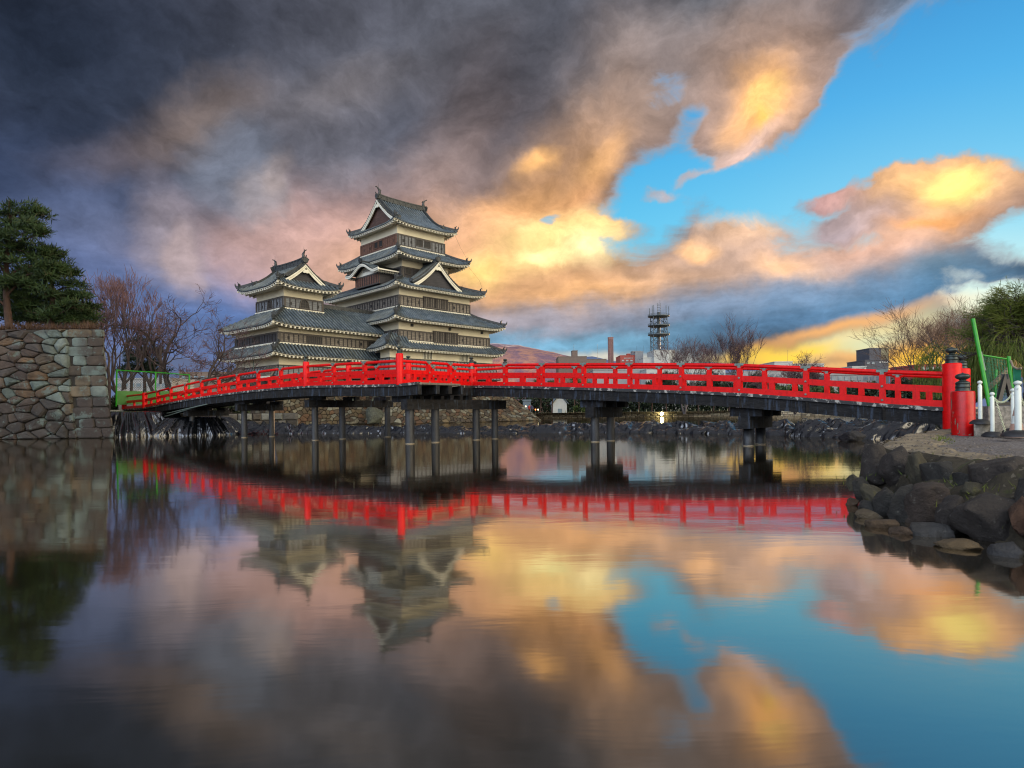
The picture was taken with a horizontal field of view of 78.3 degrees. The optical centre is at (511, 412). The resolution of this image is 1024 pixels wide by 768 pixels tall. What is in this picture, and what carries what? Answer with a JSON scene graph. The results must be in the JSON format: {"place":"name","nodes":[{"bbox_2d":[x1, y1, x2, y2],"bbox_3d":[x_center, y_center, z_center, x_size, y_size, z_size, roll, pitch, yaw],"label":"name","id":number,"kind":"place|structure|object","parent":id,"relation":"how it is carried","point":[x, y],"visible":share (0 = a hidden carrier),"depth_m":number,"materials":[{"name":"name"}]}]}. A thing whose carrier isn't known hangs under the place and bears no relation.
{"place":"outdoors","nodes":[
{"label":"outdoors","id":0,"kind":"place"},
{"bbox_2d":[105,352,235,397],"bbox_3d":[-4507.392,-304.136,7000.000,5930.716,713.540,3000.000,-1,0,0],"label":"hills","id":1,"kind":"structure","parent":0,"point":[176,363],"depth_m":6452.14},
{"bbox_2d":[0,415,1023,767],"bbox_3d":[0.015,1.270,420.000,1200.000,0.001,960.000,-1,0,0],"label":"water","id":2,"kind":"structure","parent":0,"point":[514,601],"depth_m":4.04,"materials":[{"name":"liquid"}]},
{"bbox_2d":[0,329,114,438],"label":"moat wall","id":3,"kind":"structure","parent":2,"relation":"in","point":[53,384],"depth_m":37.55,"materials":[{"name":"stone"}]},
{"bbox_2d":[65,411,181,438],"bbox_3d":[-25.596,0.807,42.255,7.136,1.709,9.984,-1,0,0],"label":"rock","id":4,"kind":"object","parent":2,"relation":"on","point":[134,423],"visible":0.48,"depth_m":39.28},
{"bbox_2d":[151,416,240,436],"bbox_3d":[-20.971,0.955,42.298,5.586,1.309,6.653,-1,0,0],"label":"rock","id":5,"kind":"object","parent":2,"relation":"on","point":[197,426],"visible":0.85,"depth_m":40.05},
{"bbox_2d":[236,421,465,433],"bbox_3d":[-11.683,1.032,42.109,17.856,0.982,4.083,-1,0,15],"label":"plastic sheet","id":6,"kind":"object","parent":2,"relation":"on","point":[253,427],"visible":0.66,"depth_m":41.05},
{"bbox_2d":[365,407,383,423],"bbox_3d":[-13.092,0.303,60.007,1.766,1.658,1.620,-1,0,0],"label":"shore stone","id":7,"kind":"object","parent":2,"relation":"on","point":[374,415],"visible":1,"depth_m":59.55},
{"bbox_2d":[533,411,820,417],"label":"stone edging","id":8,"kind":"object","parent":2,"relation":"in","point":[639,414],"visible":0.24,"depth_m":125.66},
{"bbox_2d":[838,430,865,440],"bbox_3d":[13.292,1.001,24.560,0.968,0.562,0.704,-1,0,0],"label":"wrapped stone","id":9,"kind":"object","parent":2,"relation":"in","point":[855,435],"visible":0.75,"depth_m":24.34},
{"bbox_2d":[845,498,859,505],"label":"shore stone","id":10,"kind":"object","parent":2,"relation":"in","point":[852,502],"visible":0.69,"depth_m":8.21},
{"bbox_2d":[854,508,882,518],"bbox_3d":[4.144,1.203,7.301,0.283,0.163,0.195,-1,0,36],"label":"shore stone","id":11,"kind":"object","parent":2,"relation":"in","point":[864,513],"visible":0.67,"depth_m":7.24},
{"bbox_2d":[864,519,899,527],"bbox_3d":[3.960,1.215,6.752,0.328,0.154,0.260,-1,0,26],"label":"shore stone","id":12,"kind":"object","parent":2,"relation":"in","point":[882,523],"visible":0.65,"depth_m":6.66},
{"bbox_2d":[888,526,912,534],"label":"shore stone","id":13,"kind":"object","parent":2,"relation":"in","point":[903,530],"visible":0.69,"depth_m":6.32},
{"bbox_2d":[909,522,954,537],"bbox_3d":[4.165,1.194,6.252,0.377,0.193,0.248,-1,0,26],"label":"shore stone","id":14,"kind":"object","parent":2,"relation":"in","point":[929,529],"visible":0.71,"depth_m":6.19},
{"bbox_2d":[933,538,983,549],"bbox_3d":[4.067,1.213,5.698,0.387,0.127,0.327,-1,0,-11],"label":"shore stone","id":15,"kind":"object","parent":2,"relation":"in","point":[960,543],"visible":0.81,"depth_m":5.64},
{"bbox_2d":[986,542,1023,558],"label":"shore stone","id":16,"kind":"object","parent":2,"relation":"in","point":[1010,549],"visible":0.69,"depth_m":5.34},
{"bbox_2d":[0,0,1023,376],"label":"sky","id":17,"kind":"structure","parent":0,"point":[799,168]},
{"bbox_2d":[490,343,565,411],"bbox_3d":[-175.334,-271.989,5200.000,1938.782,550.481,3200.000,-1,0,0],"label":"mountain","id":18,"kind":"structure","parent":0,"point":[515,354],"depth_m":4205.13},
{"bbox_2d":[556,350,586,411],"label":"building","id":19,"kind":"structure","parent":0,"point":[574,357],"depth_m":420.00,"materials":[{"name":"grey concrete"}]},
{"bbox_2d":[587,359,605,382],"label":"building","id":20,"kind":"structure","parent":0,"point":[596,361],"depth_m":460.00,"materials":[{"name":"grey concrete"}]},
{"bbox_2d":[453,420,754,434],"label":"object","id":21,"kind":"object","parent":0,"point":[704,427],"visible":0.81,"depth_m":36.56,"materials":[{"name":"stone"}]},
{"bbox_2d":[588,369,642,411],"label":"building","id":22,"kind":"structure","parent":0,"point":[622,381],"depth_m":240.00,"materials":[{"name":"grey concrete"}]},
{"bbox_2d":[616,351,643,362],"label":"building","id":23,"kind":"structure","parent":0,"point":[634,356],"depth_m":380.00,"materials":[{"name":"red brick"}]},
{"bbox_2d":[640,369,725,408],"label":"building","id":24,"kind":"structure","parent":0,"point":[648,371],"depth_m":230.00,"materials":[{"name":"white concrete"}]},
{"bbox_2d":[725,371,783,385],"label":"building","id":25,"kind":"structure","parent":0,"point":[772,373],"depth_m":240.00,"materials":[{"name":"grey concrete"}]},
{"bbox_2d":[758,361,823,386],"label":"building","id":26,"kind":"structure","parent":0,"point":[781,363],"depth_m":300.00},
{"bbox_2d":[587,356,1023,406],"bbox_3d":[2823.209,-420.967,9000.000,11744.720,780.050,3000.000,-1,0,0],"label":"hills","id":27,"kind":"structure","parent":0,"point":[983,400],"depth_m":8214.46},
{"bbox_2d":[740,418,941,439],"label":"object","id":28,"kind":"object","parent":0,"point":[873,429],"visible":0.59,"depth_m":27.46,"materials":[{"name":"stone"}]},
{"bbox_2d":[842,366,866,368],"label":"building","id":29,"kind":"structure","parent":0,"point":[857,367],"depth_m":250.00,"materials":[{"name":"white concrete"}]},
{"bbox_2d":[847,348,888,383],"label":"building","id":30,"kind":"structure","parent":0,"point":[862,358],"depth_m":262.00,"materials":[{"name":"grey concrete"}]},
{"bbox_2d":[889,364,941,382],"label":"building","id":31,"kind":"structure","parent":0,"point":[906,369],"depth_m":123.04,"materials":[{"name":"grey concrete"}]},
{"bbox_2d":[877,430,1023,548],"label":"bank slope","id":32,"kind":"structure","parent":0,"point":[1005,481],"depth_m":6.64,"materials":[{"name":"stone"}]},
{"bbox_2d":[836,435,1016,527],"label":"weeds","id":33,"kind":"object","parent":32,"relation":"on","point":[943,438],"visible":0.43,"depth_m":8.43,"materials":[{"name":"green plant"}]},
{"bbox_2d":[846,443,1023,541],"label":"boulder wall","id":34,"kind":"structure","parent":32,"relation":"on","point":[986,516],"depth_m":6.79,"materials":[{"name":"stone"}]},
{"bbox_2d":[937,434,1023,456],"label":"gravel path","id":35,"kind":"structure","parent":0,"point":[1015,443],"depth_m":10.40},
{"bbox_2d":[883,429,1011,459],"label":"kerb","id":36,"kind":"structure","parent":35,"relation":"on","point":[907,446],"depth_m":9.70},
{"bbox_2d":[878,433,1022,458],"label":"pebbles","id":37,"kind":"object","parent":36,"relation":"on","point":[892,439],"visible":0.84,"depth_m":9.48,"materials":[{"name":"stone"}]},
{"bbox_2d":[950,372,975,435],"bbox_3d":[9.958,-0.120,13.900,0.452,1.512,0.450,-1,0,0],"label":"bridge bollard","id":38,"kind":"object","parent":35,"relation":"on","point":[963,405],"visible":0.98,"depth_m":13.76,"materials":[{"name":"red paint"}]},
{"bbox_2d":[981,392,1000,436],"bbox_3d":[9.922,0.046,13.001,0.385,0.920,0.385,-1,0,0],"label":"chain post","id":39,"kind":"object","parent":35,"relation":"on","point":[992,432],"visible":0.98,"depth_m":12.97,"materials":[{"name":"white plastic"}]},
{"bbox_2d":[995,398,1005,431],"bbox_3d":[10.045,0.089,12.925,0.196,0.770,0.040,-1,0,33],"label":"plastic chain","id":40,"kind":"object","parent":39,"relation":"hanging from","point":[1000,416],"visible":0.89,"depth_m":12.93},
{"bbox_2d":[974,415,1008,436],"bbox_3d":[11.184,0.463,14.725,0.587,0.760,4.106,-1,0,37],"label":"granite step","id":41,"kind":"object","parent":35,"relation":"on","point":[980,430],"visible":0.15,"depth_m":13.25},
{"bbox_2d":[969,381,989,423],"bbox_3d":[9.906,-0.207,13.320,0.385,0.920,0.385,-1,0,-23],"label":"chain post","id":42,"kind":"object","parent":41,"relation":"on","point":[979,420],"visible":0.96,"depth_m":13.29,"materials":[{"name":"white plastic"}]},
{"bbox_2d":[982,406,1023,428],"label":"granite wall","id":43,"kind":"structure","parent":35,"relation":"on","point":[1005,411],"depth_m":14.20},
{"bbox_2d":[994,401,1023,405],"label":"black beam","id":44,"kind":"structure","parent":43,"relation":"on","point":[1004,404],"depth_m":14.28,"materials":[{"name":"metal"}]},
{"bbox_2d":[1002,388,1013,432],"bbox_3d":[10.290,-0.029,12.924,0.385,0.920,0.385,-1,0,21],"label":"chain post","id":45,"kind":"object","parent":35,"relation":"on","point":[1012,400],"visible":0.47,"depth_m":12.90,"materials":[{"name":"white plastic"}]},
{"bbox_2d":[1000,381,1023,436],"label":"chain post","id":46,"kind":"object","parent":35,"relation":"on","point":[1017,431],"visible":1,"depth_m":11.42,"materials":[{"name":"white plastic"}]},
{"bbox_2d":[1009,410,1023,430],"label":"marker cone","id":47,"kind":"object","parent":35,"relation":"on","point":[1012,424],"visible":0.15,"depth_m":12.49,"materials":[{"name":"white plastic"}]},
{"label":"bank top","id":48,"kind":"structure","parent":0,"visible":0},
{"bbox_2d":[0,196,70,327],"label":"pine tree","id":49,"kind":"object","parent":48,"relation":"on","point":[26,221],"visible":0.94,"depth_m":42.13,"materials":[{"name":"green plant"}]},
{"bbox_2d":[0,267,70,329],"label":"pine tree","id":50,"kind":"object","parent":48,"relation":"on","point":[17,318],"visible":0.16,"depth_m":45.89,"materials":[{"name":"green plant"}]},
{"bbox_2d":[0,319,99,329],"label":"dry brush","id":51,"kind":"object","parent":48,"relation":"on","point":[89,325],"visible":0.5,"depth_m":38.63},
{"bbox_2d":[0,248,106,329],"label":"pine tree","id":52,"kind":"object","parent":48,"relation":"on","point":[39,305],"visible":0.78,"depth_m":42.90,"materials":[{"name":"green plant"}]},
{"bbox_2d":[53,287,106,326],"bbox_3d":[-30.336,-6.712,44.406,3.414,4.083,3.648,-1,0,0],"label":"pine tree","id":53,"kind":"object","parent":48,"relation":"on","point":[78,319],"visible":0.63,"depth_m":43.41,"materials":[{"name":"green plant"}]},
{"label":"castle ground","id":54,"kind":"structure","parent":0,"visible":0},
{"bbox_2d":[22,300,121,409],"bbox_3d":[-34.317,-4.421,48.912,5.054,9.949,8.794,-1,0,11],"label":"bare tree","id":55,"kind":"object","parent":54,"relation":"on","point":[107,316],"visible":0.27,"depth_m":50.43,"materials":[{"name":"brown plant"}]},
{"bbox_2d":[111,394,117,409],"bbox_3d":[-32.636,-0.528,54.059,3.920,2.219,2.436,-1,0,0],"label":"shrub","id":56,"kind":"object","parent":54,"relation":"on","point":[113,407],"visible":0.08,"depth_m":53.39,"materials":[{"name":"green plant"}]},
{"bbox_2d":[82,268,166,393],"bbox_3d":[-34.796,-6.326,56.120,6.845,13.910,10.684,-1,0,-31],"label":"bare tree","id":57,"kind":"object","parent":54,"relation":"on","point":[117,287],"visible":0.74,"depth_m":54.53,"materials":[{"name":"brown plant"}]},
{"bbox_2d":[118,404,141,410],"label":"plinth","id":58,"kind":"structure","parent":54,"relation":"on","point":[120,407],"depth_m":52.20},
{"bbox_2d":[115,336,175,390],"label":"pine tree","id":59,"kind":"object","parent":54,"relation":"on","point":[134,360],"visible":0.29,"depth_m":65.22,"materials":[{"name":"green plant"}]},
{"bbox_2d":[108,298,204,390],"bbox_3d":[-34.797,-5.346,63.094,6.902,11.922,8.034,-1,0,23],"label":"bare tree","id":60,"kind":"object","parent":54,"relation":"on","point":[150,349],"visible":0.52,"depth_m":62.61,"materials":[{"name":"brown plant"}]},
{"bbox_2d":[159,347,161,383],"bbox_3d":[-33.511,-4.455,60.000,0.259,3.562,0.237,-1,0,22],"label":"wooden pole","id":61,"kind":"object","parent":54,"relation":"on","point":[160,356],"visible":0.62,"depth_m":59.90,"materials":[{"name":"brown wood"}]},
{"bbox_2d":[100,284,264,394],"bbox_3d":[-29.467,-5.496,60.198,11.172,12.266,18.115,-1,0,18],"label":"bare tree","id":62,"kind":"object","parent":54,"relation":"on","point":[162,366],"visible":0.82,"depth_m":57.93,"materials":[{"name":"brown plant"}]},
{"bbox_2d":[165,337,272,409],"bbox_3d":[-28.653,-3.621,61.933,8.285,8.400,8.543,-1,0,0],"label":"bare tree","id":63,"kind":"object","parent":54,"relation":"on","point":[197,370],"visible":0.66,"depth_m":61.62,"materials":[{"name":"brown plant"}]},
{"bbox_2d":[180,413,296,425],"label":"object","id":64,"kind":"object","parent":54,"relation":"on","point":[290,418],"visible":0.1,"depth_m":46.41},
{"bbox_2d":[227,403,250,412],"bbox_3d":[-25.156,-0.587,57.261,4.035,2.094,2.254,-1,0,19],"label":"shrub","id":65,"kind":"object","parent":54,"relation":"on","point":[232,409],"visible":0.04,"depth_m":56.73,"materials":[{"name":"green plant"}]},
{"bbox_2d":[228,378,384,424],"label":"turret stone base","id":66,"kind":"object","parent":54,"relation":"on","point":[353,415],"visible":0.11,"depth_m":74.06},
{"bbox_2d":[217,249,387,379],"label":"castle turret","id":67,"kind":"object","parent":66,"relation":"on","point":[296,317],"visible":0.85,"depth_m":76.14,"materials":[{"name":"paint"}]},
{"bbox_2d":[252,337,259,344],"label":"barred window","id":68,"kind":"structure","parent":67,"relation":"in","point":[254,338],"depth_m":75.17,"materials":[{"name":"brown wood"}]},
{"bbox_2d":[267,299,272,309],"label":"arched window","id":69,"kind":"structure","parent":67,"relation":"in","point":[269,304],"depth_m":76.58,"materials":[{"name":"brown wood"}]},
{"bbox_2d":[299,299,309,309],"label":"arched window","id":70,"kind":"structure","parent":67,"relation":"in","point":[304,304],"depth_m":76.62,"materials":[{"name":"brown wood"}]},
{"bbox_2d":[306,336,322,343],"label":"barred window","id":71,"kind":"structure","parent":67,"relation":"in","point":[309,339],"depth_m":75.34,"materials":[{"name":"brown wood"}]},
{"bbox_2d":[356,377,540,424],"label":"keep stone base","id":72,"kind":"object","parent":54,"relation":"on","point":[515,410],"visible":0.34,"depth_m":82.07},
{"bbox_2d":[323,183,506,380],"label":"castle keep","id":73,"kind":"structure","parent":72,"relation":"on","point":[409,291],"depth_m":87.22,"materials":[{"name":"paint"}]},
{"bbox_2d":[405,267,410,274],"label":"window","id":74,"kind":"structure","parent":73,"relation":"in","point":[407,270],"depth_m":86.76,"materials":[{"name":"brown wood"}]},
{"bbox_2d":[416,239,422,246],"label":"window","id":75,"kind":"structure","parent":73,"relation":"in","point":[419,242],"depth_m":89.38,"materials":[{"name":"brown wood"}]},
{"bbox_2d":[424,241,430,248],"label":"window","id":76,"kind":"structure","parent":73,"relation":"in","point":[427,244],"depth_m":90.37,"materials":[{"name":"brown wood"}]},
{"bbox_2d":[423,352,432,358],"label":"barred window","id":77,"kind":"structure","parent":73,"relation":"in","point":[426,355],"depth_m":82.76,"materials":[{"name":"white paint"}]},
{"bbox_2d":[423,296,447,310],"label":"lattice window","id":78,"kind":"structure","parent":73,"relation":"in","point":[428,302],"depth_m":86.99,"materials":[{"name":"brown wood"}]},
{"bbox_2d":[433,331,457,344],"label":"lattice window","id":79,"kind":"structure","parent":73,"relation":"in","point":[438,336],"depth_m":85.12,"materials":[{"name":"brown wood"}]},
{"bbox_2d":[460,355,468,361],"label":"barred window","id":80,"kind":"structure","parent":73,"relation":"in","point":[462,357],"depth_m":87.22,"materials":[{"name":"white paint"}]},
{"label":"pond bed","id":81,"kind":"structure","parent":0,"visible":0},
{"bbox_2d":[122,346,970,445],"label":"arched bridge","id":82,"kind":"structure","parent":81,"relation":"on","point":[757,409],"depth_m":25.94,"materials":[{"name":"red paint"}]},
{"bbox_2d":[115,370,189,405],"bbox_3d":[-27.773,-1.784,48.871,0.261,2.712,6.042,-1,0,26],"label":"garden fence","id":83,"kind":"object","parent":82,"relation":"attached to","point":[121,398],"visible":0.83,"depth_m":47.72,"materials":[{"name":"metal"}]},
{"bbox_2d":[956,350,976,359],"bbox_3d":[12.020,-1.587,16.700,0.063,0.413,2.131,-1,0,21],"label":"black rope","id":84,"kind":"object","parent":82,"relation":"attached to","point":[973,354],"visible":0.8,"depth_m":16.51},
{"bbox_3d":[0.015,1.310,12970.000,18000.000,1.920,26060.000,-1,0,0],"label":"ground","id":85,"kind":"structure","parent":0,"visible":0},
{"bbox_2d":[114,378,194,393],"bbox_3d":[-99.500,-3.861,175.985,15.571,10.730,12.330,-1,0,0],"label":"chain-link fence","id":86,"kind":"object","parent":85,"relation":"on","point":[159,387],"depth_m":170.00,"materials":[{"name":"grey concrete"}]},
{"bbox_2d":[179,372,232,409],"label":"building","id":87,"kind":"structure","parent":85,"relation":"on","point":[203,374],"depth_m":240.00,"materials":[{"name":"grey concrete"}]},
{"bbox_2d":[522,400,530,410],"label":"house","id":88,"kind":"structure","parent":85,"relation":"on","point":[526,403],"depth_m":150.00,"materials":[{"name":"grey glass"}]},
{"bbox_2d":[550,399,568,412],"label":"house","id":89,"kind":"structure","parent":85,"relation":"on","point":[559,405],"depth_m":150.00,"materials":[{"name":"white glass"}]},
{"bbox_2d":[572,405,584,411],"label":"shrub","id":90,"kind":"object","parent":85,"relation":"on","point":[576,407],"visible":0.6,"depth_m":128.58,"materials":[{"name":"green plant"}]},
{"bbox_2d":[608,337,613,362],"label":"chimney","id":91,"kind":"object","parent":85,"relation":"on","point":[610,351],"visible":0.49,"depth_m":400.00,"materials":[{"name":"concrete"}]},
{"bbox_2d":[514,397,735,412],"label":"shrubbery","id":92,"kind":"object","parent":85,"relation":"on","point":[631,407],"visible":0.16,"depth_m":167.10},
{"bbox_2d":[639,350,674,362],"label":"building","id":93,"kind":"structure","parent":85,"relation":"on","point":[650,358],"depth_m":360.39,"materials":[{"name":"white concrete"}]},
{"bbox_2d":[648,303,669,350],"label":"lattice tower","id":94,"kind":"structure","parent":93,"relation":"on","point":[658,316],"depth_m":367.31,"materials":[{"name":"metal"}]},
{"bbox_2d":[662,369,676,411],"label":"pine tree","id":95,"kind":"object","parent":85,"relation":"on","point":[666,382],"visible":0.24,"depth_m":134.96,"materials":[{"name":"green plant"}]},
{"bbox_2d":[651,332,724,413],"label":"bare tree","id":96,"kind":"object","parent":85,"relation":"on","point":[683,354],"visible":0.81,"depth_m":83.75,"materials":[{"name":"brown plant"}]},
{"bbox_2d":[689,381,705,410],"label":"pine tree","id":97,"kind":"object","parent":85,"relation":"on","point":[700,383],"visible":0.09,"depth_m":132.40,"materials":[{"name":"green plant"}]},
{"bbox_2d":[702,371,727,410],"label":"pine tree","id":98,"kind":"object","parent":85,"relation":"on","point":[717,384],"visible":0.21,"depth_m":133.90,"materials":[{"name":"green plant"}]},
{"bbox_2d":[697,315,770,407],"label":"bare tree","id":99,"kind":"object","parent":85,"relation":"on","point":[735,354],"visible":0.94,"depth_m":68.35,"materials":[{"name":"brown plant"}]},
{"bbox_2d":[749,371,768,388],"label":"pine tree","id":100,"kind":"object","parent":85,"relation":"on","point":[752,386],"visible":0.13,"depth_m":133.44,"materials":[{"name":"green plant"}]},
{"bbox_2d":[744,370,789,389],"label":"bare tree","id":101,"kind":"object","parent":85,"relation":"on","point":[759,385],"visible":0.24,"depth_m":88.47,"materials":[{"name":"plant"}]},
{"bbox_2d":[775,384,821,414],"bbox_3d":[23.711,-1.130,51.888,5.302,2.695,3.306,-1,0,0],"label":"shrub","id":102,"kind":"object","parent":85,"relation":"on","point":[782,387],"visible":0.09,"depth_m":51.30,"materials":[{"name":"green plant"}]},
{"bbox_2d":[780,351,830,389],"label":"bare tree","id":103,"kind":"object","parent":85,"relation":"on","point":[799,375],"visible":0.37,"depth_m":94.39,"materials":[{"name":"brown plant"}]},
{"bbox_2d":[811,381,872,393],"bbox_3d":[24.590,-1.023,46.191,6.210,2.483,2.966,-1,0,0],"label":"shrub","id":104,"kind":"object","parent":85,"relation":"on","point":[820,389],"visible":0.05,"depth_m":45.52,"materials":[{"name":"green plant"}]},
{"bbox_2d":[819,373,878,391],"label":"building","id":105,"kind":"structure","parent":85,"relation":"on","point":[848,377],"depth_m":130.00,"materials":[{"name":"grey concrete"}]},
{"bbox_2d":[847,380,909,397],"bbox_3d":[24.671,-0.996,41.863,4.826,2.410,2.523,-1,0,0],"label":"shrub","id":106,"kind":"object","parent":85,"relation":"on","point":[868,392],"visible":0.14,"depth_m":41.49,"materials":[{"name":"green plant"}]},
{"bbox_2d":[848,299,980,379],"bbox_3d":[29.392,-3.911,44.422,9.772,8.325,7.133,-1,0,0],"label":"bare tree","id":107,"kind":"object","parent":85,"relation":"on","point":[909,341],"visible":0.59,"depth_m":44.12,"materials":[{"name":"brown plant"}]},
{"bbox_2d":[887,377,941,399],"bbox_3d":[26.576,-1.066,40.135,4.706,2.523,2.528,-1,0,0],"label":"shrub","id":108,"kind":"object","parent":85,"relation":"on","point":[906,394],"visible":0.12,"depth_m":40.02,"materials":[{"name":"green plant"}]},
{"bbox_2d":[896,287,1004,396],"bbox_3d":[28.897,-3.841,40.694,6.364,8.220,9.034,-1,0,-23],"label":"bare tree","id":109,"kind":"object","parent":85,"relation":"on","point":[947,326],"visible":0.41,"depth_m":41.07,"materials":[{"name":"brown plant"}]},
{"bbox_2d":[909,360,999,402],"bbox_3d":[25.401,-1.507,36.092,4.489,3.394,2.740,-1,0,0],"label":"shrub","id":110,"kind":"object","parent":85,"relation":"on","point":[923,397],"visible":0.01,"depth_m":35.97,"materials":[{"name":"green plant"}]},
{"bbox_2d":[912,275,1023,400],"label":"willow tree","id":111,"kind":"object","parent":85,"relation":"on","point":[1006,321],"visible":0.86,"depth_m":27.43,"materials":[{"name":"green plant"}]},
{"label":"bridge head paving","id":112,"kind":"structure","parent":0,"visible":0},
{"bbox_2d":[971,318,1021,405],"bbox_3d":[12.320,-1.227,15.829,1.632,2.287,0.904,-1,0,-31],"label":"safety fence","id":113,"kind":"object","parent":112,"relation":"on","point":[1015,375],"visible":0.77,"depth_m":15.64,"materials":[{"name":"metal"}]},
{"bbox_2d":[995,374,1011,401],"bbox_3d":[12.219,-0.566,15.603,0.408,0.765,0.951,-1,0,39],"label":"trestle","id":114,"kind":"object","parent":113,"relation":"attached to","point":[1005,382],"visible":0.69,"depth_m":15.40,"materials":[{"name":"grey wood"}]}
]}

